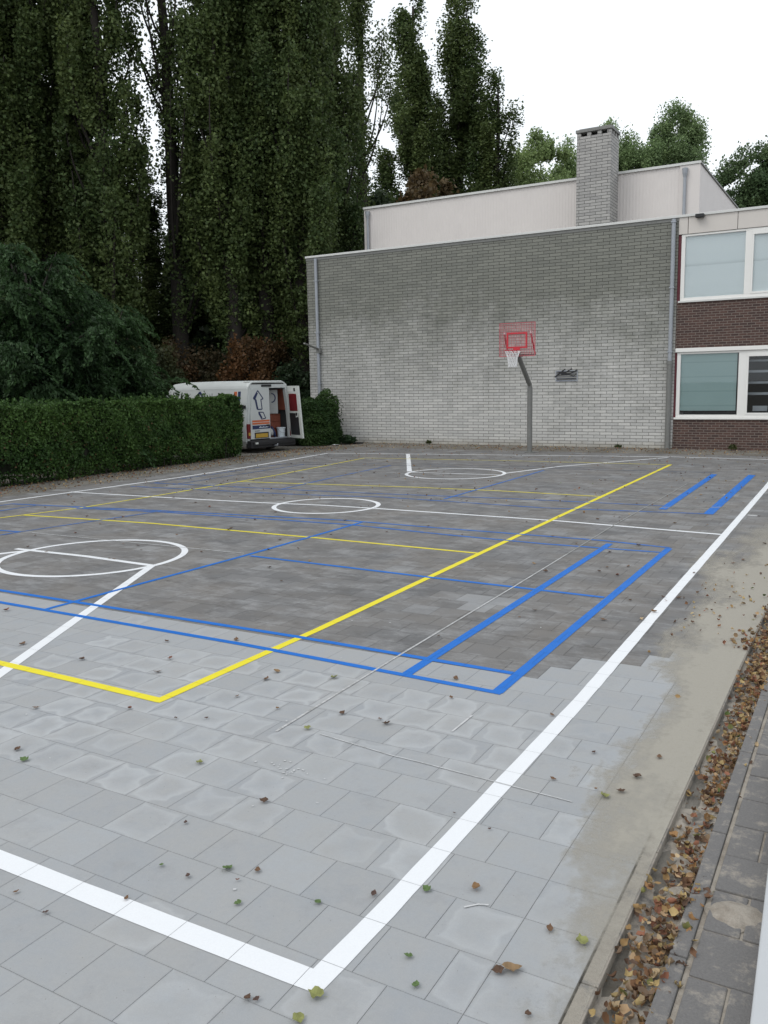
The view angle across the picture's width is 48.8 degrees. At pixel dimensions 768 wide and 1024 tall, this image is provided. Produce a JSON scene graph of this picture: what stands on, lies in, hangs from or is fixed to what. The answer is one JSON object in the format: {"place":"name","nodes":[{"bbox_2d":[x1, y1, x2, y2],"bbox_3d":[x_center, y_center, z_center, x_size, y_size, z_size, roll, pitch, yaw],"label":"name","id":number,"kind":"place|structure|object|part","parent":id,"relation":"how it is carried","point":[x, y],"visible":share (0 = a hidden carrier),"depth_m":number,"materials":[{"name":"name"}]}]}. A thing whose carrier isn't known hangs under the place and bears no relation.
{"place":"outdoors","nodes":[
{"label":"outdoors","id":0,"kind":"place"},
{"bbox_2d":[0,446,348,496],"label":"soil strip along hedge","id":1,"kind":"object","parent":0,"point":[244,452],"visible":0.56,"depth_m":22.76,"materials":[{"name":"brown soil"}]},
{"bbox_2d":[0,391,244,485],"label":"hedge","id":2,"kind":"object","parent":1,"relation":"on","point":[43,439],"visible":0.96,"depth_m":21.73,"materials":[{"name":"green plant"}]},
{"bbox_2d":[0,446,353,496],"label":"leaf litter","id":3,"kind":"object","parent":1,"relation":"on","point":[185,466],"visible":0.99,"depth_m":22.32,"materials":[{"name":"brown plant"}]},
{"bbox_2d":[166,380,303,448],"bbox_3d":[-5.705,-3.382,29.680,6.418,2.358,2.142,6,11,38],"label":"delivery van","id":4,"kind":"object","parent":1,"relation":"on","point":[254,401],"visible":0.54,"depth_m":28.15,"materials":[{"name":"white paint"}]},
{"bbox_3d":[-4.078,-3.234,27.785,0.074,1.650,0.884,6,11,38],"label":"rear door","id":5,"kind":"part","parent":4,"relation":"part of","materials":[{"name":"white paint"}]},
{"bbox_2d":[270,426,275,436],"bbox_3d":[-3.850,-2.699,28.613,0.307,0.407,0.385,6,11,38],"label":"cement sack","id":6,"kind":"object","parent":4,"relation":"on","point":[273,433],"visible":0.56,"depth_m":28.57,"materials":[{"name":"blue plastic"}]},
{"bbox_2d":[270,414,280,436],"bbox_3d":[-4.003,-2.974,29.175,0.810,0.800,0.500,6,11,38],"label":"cabinet","id":7,"kind":"object","parent":4,"relation":"on","point":[274,420],"visible":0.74,"depth_m":28.91,"materials":[{"name":"brown wood"}]},
{"bbox_2d":[269,390,277,413],"bbox_3d":[-3.813,-3.744,28.756,0.400,0.800,0.032,-3,9,-13],"label":"sign panel","id":8,"kind":"object","parent":7,"relation":"on","point":[273,401],"visible":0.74,"depth_m":28.76,"materials":[{"name":"white plastic"}]},
{"bbox_2d":[276,427,284,436],"bbox_3d":[-3.511,-2.715,28.884,0.300,0.355,0.301,6,11,38],"label":"paint bucket","id":9,"kind":"object","parent":4,"relation":"on","point":[280,431],"visible":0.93,"depth_m":28.78,"materials":[{"name":"white plastic"}]},
{"label":"open rear door","id":10,"kind":"part","parent":4,"relation":"part of","materials":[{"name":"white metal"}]},
{"bbox_2d":[3,447,761,1023],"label":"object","id":11,"kind":"object","parent":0,"point":[447,789],"visible":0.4,"depth_m":3.69,"materials":[{"name":"plant"}]},
{"bbox_2d":[0,447,767,1023],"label":"court paving","id":12,"kind":"structure","parent":0,"point":[110,791],"depth_m":5.46,"materials":[{"name":"concrete"}]},
{"bbox_2d":[20,756,28,760],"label":"fallen leaf","id":13,"kind":"object","parent":12,"relation":"on","point":[24,758],"visible":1,"depth_m":4.98,"materials":[{"name":"green plant"}]},
{"bbox_2d":[259,797,270,801],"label":"fallen leaf","id":14,"kind":"object","parent":12,"relation":"on","point":[264,799],"visible":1,"depth_m":4.43,"materials":[{"name":"brown plant"}]},
{"bbox_2d":[292,1012,303,1022],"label":"fallen leaf","id":15,"kind":"object","parent":12,"relation":"on","point":[298,1017],"visible":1,"depth_m":2.90,"materials":[{"name":"green plant"}]},
{"bbox_2d":[308,986,325,997],"bbox_3d":[-0.234,1.707,3.006,0.057,0.019,0.055,-6,10,-28],"label":"fallen leaf","id":16,"kind":"object","parent":12,"relation":"on","point":[315,991],"visible":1,"depth_m":3.01,"materials":[{"name":"green plant"}]},
{"bbox_2d":[0,458,669,702],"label":"yellow court lines","id":17,"kind":"object","parent":12,"relation":"on","point":[146,696],"visible":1,"depth_m":7.91,"materials":[{"name":"paint"}]},
{"bbox_2d":[0,462,754,694],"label":"blue court lines","id":18,"kind":"object","parent":12,"relation":"on","point":[524,669],"visible":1,"depth_m":8.54,"materials":[{"name":"paint"}]},
{"bbox_2d":[0,453,767,990],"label":"white court lines","id":19,"kind":"object","parent":12,"relation":"on","point":[346,949],"visible":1,"depth_m":3.82,"materials":[{"name":"paint"}]},
{"bbox_2d":[26,471,756,907],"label":"chalk marks","id":20,"kind":"object","parent":12,"relation":"on","point":[416,645],"visible":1,"depth_m":6.31},
{"bbox_2d":[411,980,419,988],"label":"fallen leaf","id":21,"kind":"object","parent":12,"relation":"on","point":[415,983],"visible":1,"depth_m":3.05,"materials":[{"name":"green plant"}]},
{"bbox_2d":[423,885,430,891],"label":"fallen leaf","id":22,"kind":"object","parent":12,"relation":"on","point":[426,887],"visible":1,"depth_m":3.63,"materials":[{"name":"green plant"}]},
{"bbox_2d":[145,448,766,697],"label":"leaf litter","id":23,"kind":"object","parent":12,"relation":"on","point":[677,695],"visible":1,"depth_m":15.66,"materials":[{"name":"brown plant"}]},
{"bbox_2d":[472,881,479,888],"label":"fallen leaf","id":24,"kind":"object","parent":12,"relation":"on","point":[475,885],"visible":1,"depth_m":3.63,"materials":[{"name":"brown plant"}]},
{"bbox_2d":[491,964,504,972],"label":"fallen leaf","id":25,"kind":"object","parent":12,"relation":"on","point":[497,968],"visible":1,"depth_m":3.11,"materials":[{"name":"brown plant"}]},
{"bbox_2d":[502,962,521,971],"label":"fallen leaf","id":26,"kind":"object","parent":12,"relation":"on","point":[511,966],"visible":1,"depth_m":3.13,"materials":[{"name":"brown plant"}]},
{"bbox_2d":[499,322,535,452],"bbox_3d":[4.079,-3.529,24.786,1.726,3.926,1.053,-8,11,-38],"label":"basketball hoop","id":27,"kind":"object","parent":12,"relation":"on","point":[516,350],"visible":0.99,"depth_m":24.51,"materials":[{"name":"grey metal"}]},
{"bbox_2d":[546,923,552,930],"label":"fallen leaf","id":28,"kind":"object","parent":12,"relation":"on","point":[549,927],"visible":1,"depth_m":3.35,"materials":[{"name":"brown plant"}]},
{"bbox_2d":[573,536,767,940],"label":"drifted sand","id":29,"kind":"structure","parent":12,"relation":"on","point":[649,799],"depth_m":5.27,"materials":[{"name":"beige sand"}]},
{"bbox_2d":[576,933,587,943],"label":"fallen leaf","id":30,"kind":"object","parent":29,"relation":"on","point":[580,938],"visible":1,"depth_m":3.27,"materials":[{"name":"green plant"}]},
{"bbox_2d":[5,446,767,1023],"bbox_3d":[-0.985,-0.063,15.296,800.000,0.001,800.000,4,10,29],"label":"ground","id":31,"kind":"structure","parent":0,"point":[619,964],"depth_m":3.87,"materials":[{"name":"soil"}]},
{"bbox_2d":[0,0,51,302],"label":"poplar tree","id":32,"kind":"object","parent":31,"relation":"on","point":[17,225],"visible":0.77,"depth_m":32.35,"materials":[{"name":"green plant"}]},
{"bbox_2d":[0,0,98,314],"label":"poplar tree","id":33,"kind":"object","parent":31,"relation":"on","point":[31,32],"visible":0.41,"depth_m":32.86,"materials":[{"name":"green plant"}]},
{"bbox_2d":[21,0,121,323],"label":"poplar tree","id":34,"kind":"object","parent":31,"relation":"on","point":[68,164],"visible":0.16,"depth_m":33.85,"materials":[{"name":"green plant"}]},
{"bbox_2d":[0,241,157,467],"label":"feathery tree","id":35,"kind":"object","parent":31,"relation":"on","point":[39,342],"visible":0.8,"depth_m":22.64,"materials":[{"name":"green plant"}]},
{"bbox_2d":[50,0,153,347],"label":"poplar tree","id":36,"kind":"object","parent":31,"relation":"on","point":[118,209],"visible":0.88,"depth_m":32.70,"materials":[{"name":"green plant"}]},
{"bbox_2d":[50,305,199,453],"bbox_3d":[-8.609,-3.937,26.169,5.245,4.845,4.978,-6,10,-27],"label":"feathery tree","id":37,"kind":"object","parent":31,"relation":"on","point":[141,383],"visible":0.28,"depth_m":25.44,"materials":[{"name":"green plant"}]},
{"bbox_2d":[121,169,188,355],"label":"poplar tree","id":38,"kind":"object","parent":31,"relation":"on","point":[154,260],"visible":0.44,"depth_m":41.27,"materials":[{"name":"green plant"}]},
{"bbox_2d":[131,338,191,397],"bbox_3d":[-8.765,-4.567,32.581,2.952,4.169,2.805,4,10,29],"label":"shrub","id":39,"kind":"object","parent":31,"relation":"on","point":[165,361],"visible":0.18,"depth_m":32.02,"materials":[{"name":"green plant"}]},
{"bbox_2d":[118,0,218,364],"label":"poplar tree","id":40,"kind":"object","parent":31,"relation":"on","point":[166,58],"visible":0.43,"depth_m":34.81,"materials":[{"name":"green plant"}]},
{"bbox_2d":[151,334,205,381],"bbox_3d":[-8.395,-4.987,34.450,2.792,4.426,2.423,-1,9,-2],"label":"shrub","id":41,"kind":"object","parent":31,"relation":"on","point":[190,355],"visible":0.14,"depth_m":33.98,"materials":[{"name":"brown plant"}]},
{"bbox_2d":[160,136,226,364],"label":"poplar tree","id":42,"kind":"object","parent":31,"relation":"on","point":[202,320],"visible":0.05,"depth_m":43.16,"materials":[{"name":"green plant"}]},
{"bbox_2d":[161,232,226,354],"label":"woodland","id":43,"kind":"object","parent":31,"relation":"on","point":[167,277],"depth_m":54.40,"materials":[{"name":"green plant"}]},
{"bbox_2d":[178,343,240,381],"bbox_3d":[-7.073,-4.862,34.733,2.892,4.043,2.784,4,10,29],"label":"shrub","id":44,"kind":"object","parent":31,"relation":"on","point":[211,370],"visible":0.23,"depth_m":34.03,"materials":[{"name":"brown plant"}]},
{"bbox_2d":[173,0,274,380],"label":"poplar tree","id":45,"kind":"object","parent":31,"relation":"on","point":[207,38],"visible":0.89,"depth_m":33.71,"materials":[{"name":"green plant"}]},
{"bbox_2d":[173,325,295,369],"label":"undergrowth","id":46,"kind":"object","parent":31,"relation":"on","point":[207,341],"visible":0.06,"depth_m":37.38,"materials":[{"name":"green plant"}]},
{"bbox_2d":[230,54,253,358],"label":"poplar tree","id":47,"kind":"object","parent":31,"relation":"on","point":[234,75],"depth_m":43.09,"materials":[{"name":"green plant"}]},
{"bbox_2d":[214,332,278,380],"bbox_3d":[-5.399,-4.911,33.595,2.780,4.414,2.860,4,10,29],"label":"shrub","id":48,"kind":"object","parent":31,"relation":"on","point":[245,367],"visible":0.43,"depth_m":33.05,"materials":[{"name":"brown plant"}]},
{"bbox_2d":[212,0,310,368],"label":"poplar tree","id":49,"kind":"object","parent":31,"relation":"on","point":[260,13],"visible":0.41,"depth_m":33.93,"materials":[{"name":"green plant"}]},
{"bbox_2d":[238,9,294,344],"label":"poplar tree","id":50,"kind":"object","parent":31,"relation":"on","point":[282,255],"depth_m":41.25,"materials":[{"name":"green plant"}]},
{"bbox_2d":[262,333,294,376],"bbox_3d":[-4.713,-5.249,35.579,2.745,4.464,2.554,-5,9,-24],"label":"shrub","id":51,"kind":"object","parent":31,"relation":"on","point":[279,351],"visible":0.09,"depth_m":35.07,"materials":[{"name":"brown plant"}]},
{"bbox_2d":[271,356,310,412],"bbox_3d":[-3.575,-4.479,33.742,2.302,3.445,2.403,4,10,29],"label":"shrub","id":52,"kind":"object","parent":31,"relation":"on","point":[291,376],"visible":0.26,"depth_m":33.42,"materials":[{"name":"green plant"}]},
{"bbox_2d":[247,0,351,384],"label":"poplar tree","id":53,"kind":"object","parent":31,"relation":"on","point":[305,171],"visible":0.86,"depth_m":33.73,"materials":[{"name":"green plant"}]},
{"bbox_2d":[301,0,371,252],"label":"poplar tree","id":54,"kind":"object","parent":31,"relation":"on","point":[351,226],"visible":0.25,"depth_m":38.14,"materials":[{"name":"green plant"}]},
{"bbox_2d":[337,0,405,249],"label":"poplar tree","id":55,"kind":"object","parent":31,"relation":"on","point":[357,18],"visible":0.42,"depth_m":43.83,"materials":[{"name":"green plant"}]},
{"bbox_2d":[367,185,390,205],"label":"broadleaf tree","id":56,"kind":"object","parent":31,"relation":"on","point":[379,198],"visible":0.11,"depth_m":47.40,"materials":[{"name":"green plant"}]},
{"bbox_2d":[384,192,395,202],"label":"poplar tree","id":57,"kind":"object","parent":31,"relation":"on","point":[391,197],"depth_m":52.48,"materials":[{"name":"green plant"}]},
{"bbox_2d":[373,0,449,202],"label":"poplar tree","id":58,"kind":"object","parent":31,"relation":"on","point":[419,120],"visible":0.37,"depth_m":57.51,"materials":[{"name":"green plant"}]},
{"bbox_2d":[396,164,458,202],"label":"autumn tree","id":59,"kind":"object","parent":31,"relation":"on","point":[421,178],"visible":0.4,"depth_m":49.06,"materials":[{"name":"brown plant"}]},
{"bbox_2d":[430,0,502,194],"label":"poplar tree","id":60,"kind":"object","parent":31,"relation":"on","point":[458,62],"visible":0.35,"depth_m":59.03,"materials":[{"name":"green plant"}]},
{"bbox_2d":[462,63,524,192],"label":"poplar tree","id":61,"kind":"object","parent":31,"relation":"on","point":[492,147],"visible":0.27,"depth_m":58.34,"materials":[{"name":"green plant"}]},
{"bbox_2d":[303,124,767,450],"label":"school building","id":62,"kind":"structure","parent":31,"relation":"on","point":[639,297],"depth_m":28.15,"materials":[{"name":"grey brick"}]},
{"bbox_2d":[673,345,767,419],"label":"window","id":63,"kind":"structure","parent":62,"relation":"in","point":[706,381],"depth_m":25.40,"materials":[{"name":"white glass"}]},
{"bbox_2d":[678,226,767,302],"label":"window","id":64,"kind":"structure","parent":62,"relation":"in","point":[729,264],"depth_m":24.83,"materials":[{"name":"white glass"}]},
{"bbox_2d":[510,126,575,185],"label":"broadleaf tree","id":65,"kind":"object","parent":31,"relation":"on","point":[541,148],"visible":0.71,"depth_m":65.65,"materials":[{"name":"green plant"}]},
{"bbox_2d":[542,133,576,181],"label":"broadleaf tree","id":66,"kind":"object","parent":31,"relation":"on","point":[571,168],"visible":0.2,"depth_m":69.30,"materials":[{"name":"green plant"}]},
{"bbox_2d":[575,116,641,170],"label":"broadleaf tree","id":67,"kind":"object","parent":31,"relation":"on","point":[623,147],"visible":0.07,"depth_m":71.08,"materials":[{"name":"green plant"}]},
{"bbox_2d":[619,132,644,170],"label":"broadleaf tree","id":68,"kind":"object","parent":31,"relation":"on","point":[640,149],"visible":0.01,"depth_m":73.58,"materials":[{"name":"green plant"}]},
{"bbox_2d":[618,131,678,171],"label":"broadleaf tree","id":69,"kind":"object","parent":31,"relation":"on","point":[654,152],"visible":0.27,"depth_m":69.40,"materials":[{"name":"green plant"}]},
{"bbox_2d":[562,605,767,1023],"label":"edging kerb","id":70,"kind":"structure","parent":31,"relation":"on","point":[593,981],"depth_m":3.31,"materials":[{"name":"grey concrete"}]},
{"bbox_2d":[586,630,767,1023],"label":"gutter","id":71,"kind":"object","parent":31,"relation":"on","point":[646,898],"visible":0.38,"depth_m":3.91,"materials":[{"name":"brown plant"}]},
{"bbox_2d":[659,885,689,910],"bbox_3d":[1.245,1.617,3.586,0.175,0.041,0.183,-1,9,-2],"label":"sand drift","id":72,"kind":"object","parent":71,"relation":"on","point":[675,889],"visible":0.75,"depth_m":3.58,"materials":[{"name":"beige sand"}]},
{"bbox_2d":[589,564,767,1023],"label":"leaf litter","id":73,"kind":"object","parent":71,"relation":"on","point":[658,948],"visible":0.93,"depth_m":3.71,"materials":[{"name":"brown plant"}]},
{"bbox_2d":[647,97,712,172],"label":"broadleaf tree","id":74,"kind":"object","parent":31,"relation":"on","point":[687,139],"visible":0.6,"depth_m":69.64,"materials":[{"name":"green plant"}]},
{"bbox_2d":[645,678,767,1023],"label":"kerb","id":75,"kind":"structure","parent":31,"relation":"on","point":[662,1004],"depth_m":3.71,"materials":[{"name":"grey concrete"}]},
{"bbox_2d":[712,135,767,207],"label":"broadleaf tree","id":76,"kind":"object","parent":31,"relation":"on","point":[754,183],"visible":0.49,"depth_m":58.30,"materials":[{"name":"green plant"}]},
{"bbox_2d":[745,188,767,207],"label":"broadleaf tree","id":77,"kind":"object","parent":31,"relation":"on","point":[759,200],"visible":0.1,"depth_m":58.04,"materials":[{"name":"green plant"}]},
{"bbox_2d":[36,0,767,263],"label":"sky","id":78,"kind":"structure","parent":0,"point":[574,65],"materials":[{"name":"white"}]},
{"bbox_2d":[288,442,767,455],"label":"soil strip along wall","id":79,"kind":"structure","parent":0,"point":[629,450],"depth_m":26.81,"materials":[{"name":"brown soil"}]},
{"bbox_2d":[295,388,343,445],"bbox_3d":[-2.495,-3.453,31.100,1.932,2.163,1.752,4,10,29],"label":"hedge","id":80,"kind":"object","parent":79,"relation":"on","point":[321,422],"visible":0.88,"depth_m":30.61,"materials":[{"name":"green plant"}]},
{"bbox_2d":[338,434,357,443],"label":"plant","id":81,"kind":"object","parent":79,"relation":"on","point":[348,439],"visible":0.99,"depth_m":30.96,"materials":[{"name":"green plant"}]},
{"bbox_2d":[316,442,767,454],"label":"leaf litter","id":82,"kind":"object","parent":79,"relation":"on","point":[547,447],"visible":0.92,"depth_m":27.31,"materials":[{"name":"brown plant"}]},
{"bbox_2d":[728,443,738,448],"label":"weed tuft","id":83,"kind":"object","parent":79,"relation":"on","point":[731,446],"visible":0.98,"depth_m":25.16,"materials":[{"name":"green plant"}]},
{"bbox_2d":[670,707,767,1023],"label":"footpath sand bed","id":84,"kind":"object","parent":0,"point":[691,956],"depth_m":3.58,"materials":[{"name":"grey sand"}]},
{"bbox_2d":[674,717,767,1023],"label":"footpath pavers","id":85,"kind":"object","parent":84,"relation":"on","point":[724,961],"visible":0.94,"depth_m":3.31,"materials":[{"name":"grey concrete"}]},
{"bbox_2d":[704,901,762,932],"bbox_3d":[1.426,1.623,3.417,0.259,0.024,0.225,4,10,29],"label":"sand drift","id":86,"kind":"object","parent":85,"relation":"on","point":[741,916],"visible":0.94,"depth_m":3.41,"materials":[{"name":"beige sand"}]},
{"bbox_2d":[750,873,767,1023],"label":"white kerb","id":87,"kind":"structure","parent":85,"relation":"on","point":[759,1013],"depth_m":2.90,"materials":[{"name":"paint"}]}
]}

